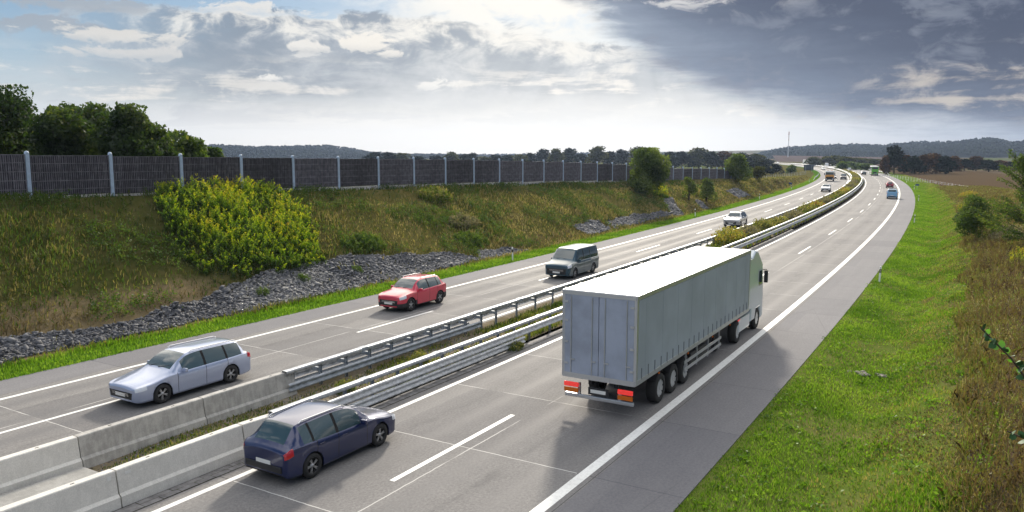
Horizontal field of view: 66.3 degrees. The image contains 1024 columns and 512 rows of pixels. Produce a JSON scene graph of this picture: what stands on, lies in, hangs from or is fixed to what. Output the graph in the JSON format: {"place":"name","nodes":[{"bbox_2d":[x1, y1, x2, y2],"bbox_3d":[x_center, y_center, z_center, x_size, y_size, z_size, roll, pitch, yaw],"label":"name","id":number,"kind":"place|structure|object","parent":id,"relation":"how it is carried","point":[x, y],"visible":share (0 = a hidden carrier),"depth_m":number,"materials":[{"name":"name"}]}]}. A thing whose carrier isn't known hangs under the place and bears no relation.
{"place":"outdoors","nodes":[
{"label":"outdoors","id":0,"kind":"place"},
{"bbox_2d":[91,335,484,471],"bbox_3d":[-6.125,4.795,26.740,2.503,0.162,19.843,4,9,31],"label":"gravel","id":1,"kind":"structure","parent":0,"point":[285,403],"depth_m":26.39,"materials":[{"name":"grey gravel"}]},
{"bbox_2d":[230,153,364,158],"bbox_3d":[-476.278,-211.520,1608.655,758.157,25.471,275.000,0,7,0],"label":"wooded hill","id":2,"kind":"structure","parent":0,"point":[288,156],"depth_m":1483.80,"materials":[{"name":"green plant"}]},
{"bbox_2d":[207,144,460,158],"bbox_3d":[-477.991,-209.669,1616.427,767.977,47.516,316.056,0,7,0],"label":"hill wood","id":3,"kind":"object","parent":2,"relation":"on","point":[297,150],"visible":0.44,"depth_m":1556.41,"materials":[{"name":"green plant"}]},
{"bbox_2d":[0,170,819,380],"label":"slope","id":4,"kind":"structure","parent":0,"point":[136,201],"depth_m":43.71,"materials":[{"name":"green plant"}]},
{"bbox_2d":[0,113,16,153],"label":"broadleaf tree","id":5,"kind":"object","parent":4,"relation":"on","point":[8,124],"visible":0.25,"depth_m":58.01,"materials":[{"name":"green plant"}]},
{"bbox_2d":[0,84,37,154],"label":"broadleaf tree","id":6,"kind":"object","parent":4,"relation":"on","point":[9,105],"visible":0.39,"depth_m":59.14,"materials":[{"name":"green plant"}]},
{"bbox_2d":[4,94,38,153],"bbox_3d":[-38.923,-7.504,62.281,5.789,10.351,6.382,0,7,0],"label":"broadleaf tree","id":7,"kind":"object","parent":4,"relation":"on","point":[27,106],"visible":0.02,"depth_m":61.34,"materials":[{"name":"green plant"}]},
{"bbox_2d":[20,104,97,154],"bbox_3d":[-33.093,-7.083,57.738,6.141,7.925,7.044,0,7,0],"label":"broadleaf tree","id":8,"kind":"object","parent":4,"relation":"on","point":[54,131],"visible":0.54,"depth_m":56.50,"materials":[{"name":"green plant"}]},
{"bbox_2d":[47,101,110,194],"bbox_3d":[-32.662,-7.470,60.031,6.011,8.558,5.490,0,7,0],"label":"broadleaf tree","id":9,"kind":"object","parent":4,"relation":"on","point":[90,116],"visible":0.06,"depth_m":59.53,"materials":[{"name":"green plant"}]},
{"bbox_2d":[80,101,110,193],"bbox_3d":[-32.360,-7.827,62.822,4.659,8.939,6.016,3,8,19],"label":"broadleaf tree","id":10,"kind":"object","parent":4,"relation":"on","point":[102,106],"visible":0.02,"depth_m":61.07,"materials":[{"name":"green plant"}]},
{"bbox_2d":[84,101,163,193],"bbox_3d":[-28.438,-7.541,57.391,5.777,7.500,5.318,0,7,0],"label":"broadleaf tree","id":11,"kind":"object","parent":4,"relation":"on","point":[126,133],"visible":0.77,"depth_m":56.36,"materials":[{"name":"green plant"}]},
{"bbox_2d":[142,121,183,156],"bbox_3d":[-27.881,-7.367,60.215,4.673,6.928,4.669,0,7,0],"label":"broadleaf tree","id":12,"kind":"object","parent":4,"relation":"on","point":[162,135],"visible":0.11,"depth_m":59.84,"materials":[{"name":"green plant"}]},
{"bbox_2d":[152,129,203,192],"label":"undergrowth bush","id":13,"kind":"object","parent":4,"relation":"on","point":[177,147],"visible":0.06,"depth_m":65.69,"materials":[{"name":"green plant"}]},
{"bbox_2d":[179,137,209,156],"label":"broadleaf tree","id":14,"kind":"object","parent":4,"relation":"on","point":[201,151],"visible":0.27,"depth_m":66.61,"materials":[{"name":"green plant"}]},
{"bbox_2d":[207,146,225,156],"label":"broadleaf tree","id":15,"kind":"object","parent":4,"relation":"on","point":[215,152],"visible":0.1,"depth_m":69.59,"materials":[{"name":"green plant"}]},
{"bbox_2d":[153,174,325,278],"bbox_3d":[-17.333,-2.297,50.749,10.496,6.016,13.372,4,9,31],"label":"goldenrod thicket","id":16,"kind":"object","parent":4,"relation":"on","point":[181,223],"visible":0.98,"depth_m":49.65,"materials":[{"name":"green plant"}]},
{"bbox_2d":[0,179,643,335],"bbox_3d":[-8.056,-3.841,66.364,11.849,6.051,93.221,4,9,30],"label":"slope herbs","id":17,"kind":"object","parent":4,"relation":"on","point":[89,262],"visible":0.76,"depth_m":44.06,"materials":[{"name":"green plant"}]},
{"bbox_2d":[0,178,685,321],"bbox_3d":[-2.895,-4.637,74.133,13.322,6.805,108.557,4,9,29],"label":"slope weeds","id":18,"kind":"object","parent":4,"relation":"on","point":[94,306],"visible":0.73,"depth_m":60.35,"materials":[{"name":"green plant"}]},
{"bbox_2d":[340,230,389,254],"bbox_3d":[-10.524,-0.982,55.890,2.522,1.550,4.262,3,8,19],"label":"weed clump","id":19,"kind":"object","parent":4,"relation":"on","point":[368,240],"visible":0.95,"depth_m":55.51,"materials":[{"name":"green plant"}]},
{"bbox_2d":[0,151,732,197],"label":"noise fence","id":20,"kind":"object","parent":4,"relation":"on","point":[79,174],"visible":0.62,"depth_m":59.71,"materials":[{"name":"grey wood"}]},
{"bbox_2d":[0,188,749,364],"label":"rubble stones","id":21,"kind":"object","parent":4,"relation":"on","point":[24,345],"visible":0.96,"depth_m":45.91,"materials":[{"name":"grey stone"}]},
{"bbox_2d":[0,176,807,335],"bbox_3d":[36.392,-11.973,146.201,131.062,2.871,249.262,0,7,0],"label":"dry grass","id":22,"kind":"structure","parent":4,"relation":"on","point":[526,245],"depth_m":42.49,"materials":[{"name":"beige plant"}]},
{"bbox_2d":[417,184,453,204],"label":"weed clump","id":23,"kind":"object","parent":4,"relation":"on","point":[440,191],"visible":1,"depth_m":71.01,"materials":[{"name":"green plant"}]},
{"bbox_2d":[448,212,482,228],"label":"weed clump","id":24,"kind":"object","parent":4,"relation":"on","point":[466,218],"visible":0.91,"depth_m":68.05,"materials":[{"name":"green plant"}]},
{"bbox_2d":[452,230,490,247],"bbox_3d":[-3.370,-1.456,65.265,2.382,1.494,4.343,6,10,40],"label":"weed clump","id":25,"kind":"object","parent":4,"relation":"on","point":[467,235],"visible":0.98,"depth_m":64.89,"materials":[{"name":"green plant"}]},
{"bbox_2d":[627,146,671,194],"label":"round shrub","id":26,"kind":"object","parent":4,"relation":"on","point":[649,169],"visible":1,"depth_m":109.14,"materials":[{"name":"green plant"}]},
{"bbox_2d":[653,185,668,197],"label":"weed clump","id":27,"kind":"object","parent":4,"relation":"on","point":[664,192],"visible":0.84,"depth_m":113.64,"materials":[{"name":"green plant"}]},
{"bbox_2d":[682,177,699,199],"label":"young tree","id":28,"kind":"object","parent":4,"relation":"on","point":[690,186],"visible":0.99,"depth_m":119.27,"materials":[{"name":"green plant"}]},
{"bbox_2d":[698,177,717,201],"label":"young tree","id":29,"kind":"object","parent":4,"relation":"on","point":[707,190],"visible":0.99,"depth_m":123.81,"materials":[{"name":"green plant"}]},
{"bbox_2d":[721,153,752,180],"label":"round shrub","id":30,"kind":"object","parent":4,"relation":"on","point":[736,167],"visible":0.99,"depth_m":156.57,"materials":[{"name":"green plant"}]},
{"bbox_2d":[751,166,766,178],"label":"round shrub","id":31,"kind":"object","parent":4,"relation":"on","point":[759,170],"visible":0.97,"depth_m":174.35,"materials":[{"name":"green plant"}]},
{"bbox_2d":[0,163,849,456],"bbox_3d":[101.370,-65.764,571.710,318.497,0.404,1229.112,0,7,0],"label":"carriageway","id":32,"kind":"structure","parent":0,"point":[44,407],"depth_m":36.57,"materials":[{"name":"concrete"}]},
{"bbox_2d":[108,336,250,402],"bbox_3d":[-11.630,3.946,27.719,2.159,1.506,4.770,4,9,31],"label":"estate car","id":33,"kind":"object","parent":32,"relation":"on","point":[162,376],"visible":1,"depth_m":27.06,"materials":[{"name":"silver metal"}]},
{"bbox_2d":[378,273,445,310],"bbox_3d":[-5.422,1.913,42.899,2.140,1.628,4.220,4,9,30],"label":"crossover","id":34,"kind":"object","parent":32,"relation":"on","point":[408,293],"visible":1,"depth_m":42.13,"materials":[{"name":"red metal"}]},
{"bbox_2d":[417,288,429,303],"bbox_3d":[-4.766,2.144,42.301,0.058,0.724,1.062,4,9,31],"label":"door","id":35,"kind":"structure","parent":34,"relation":"in","point":[423,296],"depth_m":42.32,"materials":[{"name":"red paint"}]},
{"bbox_2d":[430,285,437,300],"bbox_3d":[-4.303,2.032,43.077,0.049,0.746,0.722,4,9,30],"label":"door","id":36,"kind":"structure","parent":34,"relation":"in","point":[433,290],"depth_m":43.07,"materials":[{"name":"red paint"}]},
{"bbox_2d":[545,244,598,277],"bbox_3d":[4.179,0.299,54.077,2.270,1.948,4.970,4,9,30],"label":"minivan","id":37,"kind":"object","parent":32,"relation":"on","point":[572,260],"visible":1,"depth_m":52.93,"materials":[{"name":"metal"}]},
{"bbox_2d":[723,211,747,226],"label":"suv","id":38,"kind":"object","parent":32,"relation":"on","point":[739,218],"visible":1,"depth_m":89.28,"materials":[{"name":"white metal"}]},
{"bbox_2d":[88,170,852,471],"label":"median","id":39,"kind":"object","parent":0,"point":[300,392],"visible":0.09,"depth_m":29.17,"materials":[{"name":"soil"}]},
{"bbox_2d":[0,436,82,494],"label":"concrete barrier","id":40,"kind":"object","parent":39,"relation":"on","point":[27,467],"visible":0.95,"depth_m":19.77,"materials":[{"name":"grey concrete"}]},
{"bbox_2d":[0,467,98,506],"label":"kerb slab","id":41,"kind":"structure","parent":39,"relation":"on","point":[40,487],"depth_m":19.21,"materials":[{"name":"concrete"}]},
{"bbox_2d":[0,469,121,511],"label":"concrete barrier","id":42,"kind":"object","parent":39,"relation":"on","point":[97,492],"visible":1,"depth_m":17.71,"materials":[{"name":"grey concrete"}]},
{"bbox_2d":[73,397,206,467],"bbox_3d":[-10.513,4.966,22.420,0.600,0.881,3.896,4,9,31],"label":"concrete barrier","id":43,"kind":"object","parent":39,"relation":"on","point":[107,443],"visible":0.94,"depth_m":22.05,"materials":[{"name":"grey concrete"}]},
{"bbox_2d":[111,424,243,506],"bbox_3d":[-8.457,5.262,20.144,0.600,0.881,3.696,4,9,31],"label":"concrete barrier","id":44,"kind":"object","parent":39,"relation":"on","point":[141,478],"visible":0.94,"depth_m":19.81,"materials":[{"name":"grey concrete"}]},
{"bbox_2d":[199,371,296,423],"bbox_3d":[-8.562,4.552,25.607,0.600,0.881,3.696,4,9,31],"label":"concrete barrier","id":45,"kind":"object","parent":39,"relation":"on","point":[239,399],"visible":0.94,"depth_m":25.27,"materials":[{"name":"grey concrete"}]},
{"bbox_2d":[237,414,273,440],"bbox_3d":[-7.067,4.967,22.411,0.600,0.881,1.696,4,9,31],"label":"concrete barrier","id":46,"kind":"object","parent":39,"relation":"on","point":[250,427],"visible":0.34,"depth_m":21.85,"materials":[{"name":"grey concrete"}]},
{"bbox_2d":[101,298,562,469],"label":"median grass","id":47,"kind":"structure","parent":39,"relation":"on","point":[399,360],"depth_m":30.65,"materials":[{"name":"green plant"}]},
{"bbox_2d":[268,163,862,414],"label":"guardrail","id":48,"kind":"object","parent":39,"relation":"on","point":[373,389],"visible":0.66,"depth_m":29.33,"materials":[{"name":"metal"}]},
{"bbox_2d":[282,163,851,391],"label":"guardrail","id":49,"kind":"object","parent":39,"relation":"on","point":[345,367],"visible":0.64,"depth_m":32.88,"materials":[{"name":"metal"}]},
{"bbox_2d":[711,225,748,245],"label":"median shrub","id":50,"kind":"object","parent":39,"relation":"on","point":[732,235],"visible":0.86,"depth_m":70.58,"materials":[{"name":"yellow plant"}]},
{"bbox_2d":[735,224,761,236],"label":"median shrub","id":51,"kind":"object","parent":39,"relation":"on","point":[753,230],"visible":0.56,"depth_m":77.32,"materials":[{"name":"green plant"}]},
{"bbox_2d":[748,217,775,230],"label":"median shrub","id":52,"kind":"object","parent":39,"relation":"on","point":[763,224],"visible":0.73,"depth_m":83.21,"materials":[{"name":"green plant"}]},
{"bbox_2d":[767,215,790,224],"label":"median shrub","id":53,"kind":"object","parent":39,"relation":"on","point":[780,219],"visible":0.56,"depth_m":89.42,"materials":[{"name":"green plant"}]},
{"bbox_2d":[702,169,862,248],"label":"median grass","id":54,"kind":"structure","parent":39,"relation":"on","point":[720,246],"depth_m":80.21,"materials":[{"name":"green plant"}]},
{"bbox_2d":[781,209,803,219],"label":"median shrub","id":55,"kind":"object","parent":39,"relation":"on","point":[792,214],"visible":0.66,"depth_m":97.85,"materials":[{"name":"green plant"}]},
{"bbox_2d":[796,202,817,212],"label":"median shrub","id":56,"kind":"object","parent":39,"relation":"on","point":[805,207],"visible":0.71,"depth_m":108.74,"materials":[{"name":"green plant"}]},
{"bbox_2d":[0,0,1023,153],"label":"sky","id":57,"kind":"structure","parent":0,"point":[394,76],"materials":[{"name":"grey"}]},
{"bbox_2d":[135,162,914,511],"bbox_3d":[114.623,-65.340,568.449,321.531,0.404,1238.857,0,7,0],"label":"carriageway","id":58,"kind":"structure","parent":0,"point":[517,432],"depth_m":24.04,"materials":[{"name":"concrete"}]},
{"bbox_2d":[243,398,394,478],"bbox_3d":[-5.153,4.744,21.576,2.140,1.506,4.370,4,9,31],"label":"hatchback","id":59,"kind":"object","parent":58,"relation":"on","point":[308,439],"visible":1,"depth_m":20.33,"materials":[{"name":"blue metal"}]},
{"bbox_2d":[114,229,792,511],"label":"drain pavers","id":60,"kind":"object","parent":58,"relation":"on","point":[134,506],"visible":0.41,"depth_m":25.81,"materials":[{"name":"grey concrete"}]},
{"bbox_2d":[508,340,523,350],"bbox_3d":[0.153,3.804,33.239,0.709,0.488,1.028,5,9,31],"label":"median weed","id":61,"kind":"object","parent":60,"relation":"on","point":[519,345],"visible":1,"depth_m":33.17,"materials":[{"name":"green plant"}]},
{"bbox_2d":[562,246,767,406],"bbox_3d":[6.908,2.191,31.587,2.940,3.991,16.495,4,9,31],"label":"articulated lorry","id":62,"kind":"object","parent":58,"relation":"on","point":[655,323],"visible":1,"depth_m":26.16,"materials":[{"name":"grey"}]},
{"bbox_2d":[564,294,598,375],"bbox_3d":[2.197,2.490,24.829,1.170,2.560,0.090,4,9,31],"label":"rear door","id":63,"kind":"structure","parent":62,"relation":"in","point":[581,340],"depth_m":24.81,"materials":[{"name":"silver metal"}]},
{"bbox_2d":[598,297,634,381],"bbox_3d":[3.219,2.568,24.224,1.170,2.560,0.090,4,9,31],"label":"rear door","id":64,"kind":"structure","parent":62,"relation":"in","point":[616,316],"depth_m":24.21,"materials":[{"name":"silver metal"}]},
{"bbox_2d":[112,150,1020,511],"bbox_3d":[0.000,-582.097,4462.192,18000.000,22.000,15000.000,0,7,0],"label":"ground","id":65,"kind":"structure","parent":0,"point":[748,152],"depth_m":96.36,"materials":[{"name":"grey concrete"}]},
{"bbox_2d":[361,151,383,158],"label":"tree","id":66,"kind":"object","parent":65,"relation":"on","point":[373,155],"visible":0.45,"depth_m":493.36,"materials":[{"name":"green plant"}]},
{"bbox_2d":[0,175,820,380],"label":"verge grass","id":67,"kind":"structure","parent":65,"relation":"on","point":[10,366],"depth_m":41.53,"materials":[{"name":"green plant"}]},
{"bbox_2d":[443,151,459,159],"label":"tree","id":68,"kind":"object","parent":65,"relation":"on","point":[450,155],"visible":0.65,"depth_m":529.92,"materials":[{"name":"green plant"}]},
{"bbox_2d":[535,148,549,161],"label":"tree","id":69,"kind":"object","parent":65,"relation":"on","point":[542,155],"visible":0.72,"depth_m":525.49,"materials":[{"name":"green plant"}]},
{"bbox_2d":[546,148,566,161],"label":"tree","id":70,"kind":"object","parent":65,"relation":"on","point":[556,155],"visible":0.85,"depth_m":497.90,"materials":[{"name":"green plant"}]},
{"bbox_2d":[396,152,718,157],"bbox_3d":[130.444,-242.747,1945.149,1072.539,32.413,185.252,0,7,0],"label":"horizon wood","id":71,"kind":"object","parent":65,"relation":"on","point":[502,154],"visible":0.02,"depth_m":1988.36,"materials":[{"name":"green plant"}]},
{"bbox_2d":[562,147,579,162],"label":"tree","id":72,"kind":"object","parent":65,"relation":"on","point":[570,154],"visible":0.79,"depth_m":513.17,"materials":[{"name":"green plant"}]},
{"bbox_2d":[584,145,608,163],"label":"tree","id":73,"kind":"object","parent":65,"relation":"on","point":[596,154],"visible":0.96,"depth_m":501.82,"materials":[{"name":"green plant"}]},
{"bbox_2d":[600,151,620,164],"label":"tree","id":74,"kind":"object","parent":65,"relation":"on","point":[612,158],"visible":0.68,"depth_m":517.66,"materials":[{"name":"green plant"}]},
{"bbox_2d":[613,149,629,164],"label":"tree","id":75,"kind":"object","parent":65,"relation":"on","point":[622,155],"visible":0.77,"depth_m":534.71,"materials":[{"name":"green plant"}]},
{"bbox_2d":[661,151,679,167],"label":"tree","id":76,"kind":"object","parent":65,"relation":"on","point":[673,160],"visible":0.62,"depth_m":445.63,"materials":[{"name":"green plant"}]},
{"bbox_2d":[674,151,695,167],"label":"tree","id":77,"kind":"object","parent":65,"relation":"on","point":[683,158],"visible":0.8,"depth_m":460.98,"materials":[{"name":"green plant"}]},
{"bbox_2d":[686,147,708,167],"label":"tree","id":78,"kind":"object","parent":65,"relation":"on","point":[696,155],"visible":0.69,"depth_m":474.30,"materials":[{"name":"green plant"}]},
{"bbox_2d":[700,151,723,168],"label":"tree","id":79,"kind":"object","parent":65,"relation":"on","point":[712,158],"visible":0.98,"depth_m":449.27,"materials":[{"name":"green plant"}]},
{"bbox_2d":[713,151,732,167],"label":"tree","id":80,"kind":"object","parent":65,"relation":"on","point":[724,155],"visible":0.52,"depth_m":463.83,"materials":[{"name":"green plant"}]},
{"bbox_2d":[747,153,766,162],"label":"tree","id":81,"kind":"object","parent":65,"relation":"on","point":[756,157],"visible":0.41,"depth_m":468.46,"materials":[{"name":"green plant"}]},
{"bbox_2d":[747,161,774,174],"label":"tree","id":82,"kind":"object","parent":65,"relation":"on","point":[760,164],"visible":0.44,"depth_m":312.88,"materials":[{"name":"green plant"}]},
{"bbox_2d":[804,156,823,166],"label":"tree","id":83,"kind":"object","parent":65,"relation":"on","point":[811,160],"visible":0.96,"depth_m":531.59,"materials":[{"name":"green plant"}]},
{"bbox_2d":[879,155,890,174],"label":"tree","id":84,"kind":"object","parent":65,"relation":"on","point":[884,165],"visible":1,"depth_m":318.92,"materials":[{"name":"green plant"}]},
{"bbox_2d":[880,145,908,173],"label":"tree","id":85,"kind":"object","parent":65,"relation":"on","point":[895,153],"visible":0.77,"depth_m":328.48,"materials":[{"name":"green plant"}]},
{"bbox_2d":[903,155,927,173],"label":"tree","id":86,"kind":"object","parent":65,"relation":"on","point":[914,164],"visible":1,"depth_m":320.69,"materials":[{"name":"green plant"}]},
{"bbox_2d":[919,154,937,173],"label":"tree","id":87,"kind":"object","parent":65,"relation":"on","point":[928,163],"visible":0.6,"depth_m":330.63,"materials":[{"name":"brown plant"}]},
{"bbox_2d":[933,155,959,173],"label":"tree","id":88,"kind":"object","parent":65,"relation":"on","point":[949,165],"visible":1,"depth_m":323.62,"materials":[{"name":"green plant"}]},
{"bbox_2d":[955,158,976,170],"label":"tree","id":89,"kind":"object","parent":65,"relation":"on","point":[966,163],"visible":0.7,"depth_m":392.58,"materials":[{"name":"green plant"}]},
{"bbox_2d":[968,156,985,170],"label":"tree","id":90,"kind":"object","parent":65,"relation":"on","point":[975,159],"visible":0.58,"depth_m":404.45,"materials":[{"name":"green plant"}]},
{"bbox_2d":[977,159,999,171],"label":"tree","id":91,"kind":"object","parent":65,"relation":"on","point":[988,164],"visible":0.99,"depth_m":383.21,"materials":[{"name":"green plant"}]},
{"bbox_2d":[772,155,881,160],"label":"ploughed field","id":92,"kind":"structure","parent":0,"point":[788,158],"depth_m":1119.85,"materials":[{"name":"soil"}]},
{"bbox_2d":[674,170,1023,511],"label":"bank","id":93,"kind":"structure","parent":0,"point":[963,177],"depth_m":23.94,"materials":[{"name":"green plant"}]},
{"bbox_2d":[687,248,1015,511],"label":"broadleaf tufts","id":94,"kind":"object","parent":93,"relation":"on","point":[743,456],"visible":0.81,"depth_m":24.46,"materials":[{"name":"green plant"}]},
{"bbox_2d":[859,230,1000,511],"bbox_3d":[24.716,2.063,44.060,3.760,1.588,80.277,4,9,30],"label":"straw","id":95,"kind":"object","parent":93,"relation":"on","point":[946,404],"visible":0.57,"depth_m":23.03,"materials":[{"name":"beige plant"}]},
{"bbox_2d":[933,185,1023,511],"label":"withered grass","id":96,"kind":"structure","parent":93,"relation":"on","point":[955,191],"depth_m":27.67,"materials":[{"name":"brown plant"}]},
{"bbox_2d":[954,194,1006,237],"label":"dense bush","id":97,"kind":"object","parent":93,"relation":"on","point":[971,221],"visible":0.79,"depth_m":65.22,"materials":[{"name":"green plant"}]},
{"bbox_2d":[966,149,1023,243],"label":"feathery tree","id":98,"kind":"object","parent":93,"relation":"on","point":[1009,211],"visible":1,"depth_m":55.33,"materials":[{"name":"green plant"}]},
{"bbox_2d":[980,323,1023,379],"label":"leafy branch","id":99,"kind":"object","parent":93,"relation":"on","point":[995,345],"visible":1,"depth_m":6.22,"materials":[{"name":"green plant"}]},
{"bbox_2d":[985,223,1023,241],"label":"weed clump","id":100,"kind":"object","parent":93,"relation":"on","point":[998,235],"visible":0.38,"depth_m":62.24,"materials":[{"name":"green plant"}]},
{"bbox_2d":[1007,430,1023,443],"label":"leafy branch","id":101,"kind":"object","parent":93,"relation":"on","point":[1012,436],"visible":1,"depth_m":6.38,"materials":[{"name":"green plant"}]},
{"bbox_2d":[773,146,1023,158],"bbox_3d":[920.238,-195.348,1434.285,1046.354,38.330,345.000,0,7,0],"label":"wooded hill","id":102,"kind":"structure","parent":0,"point":[1000,155],"depth_m":1276.20,"materials":[{"name":"green plant"}]},
{"bbox_2d":[754,137,1023,158],"bbox_3d":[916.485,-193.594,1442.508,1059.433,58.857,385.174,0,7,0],"label":"ridge wood","id":103,"kind":"object","parent":102,"relation":"on","point":[984,146],"visible":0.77,"depth_m":1384.53,"materials":[{"name":"green plant"}]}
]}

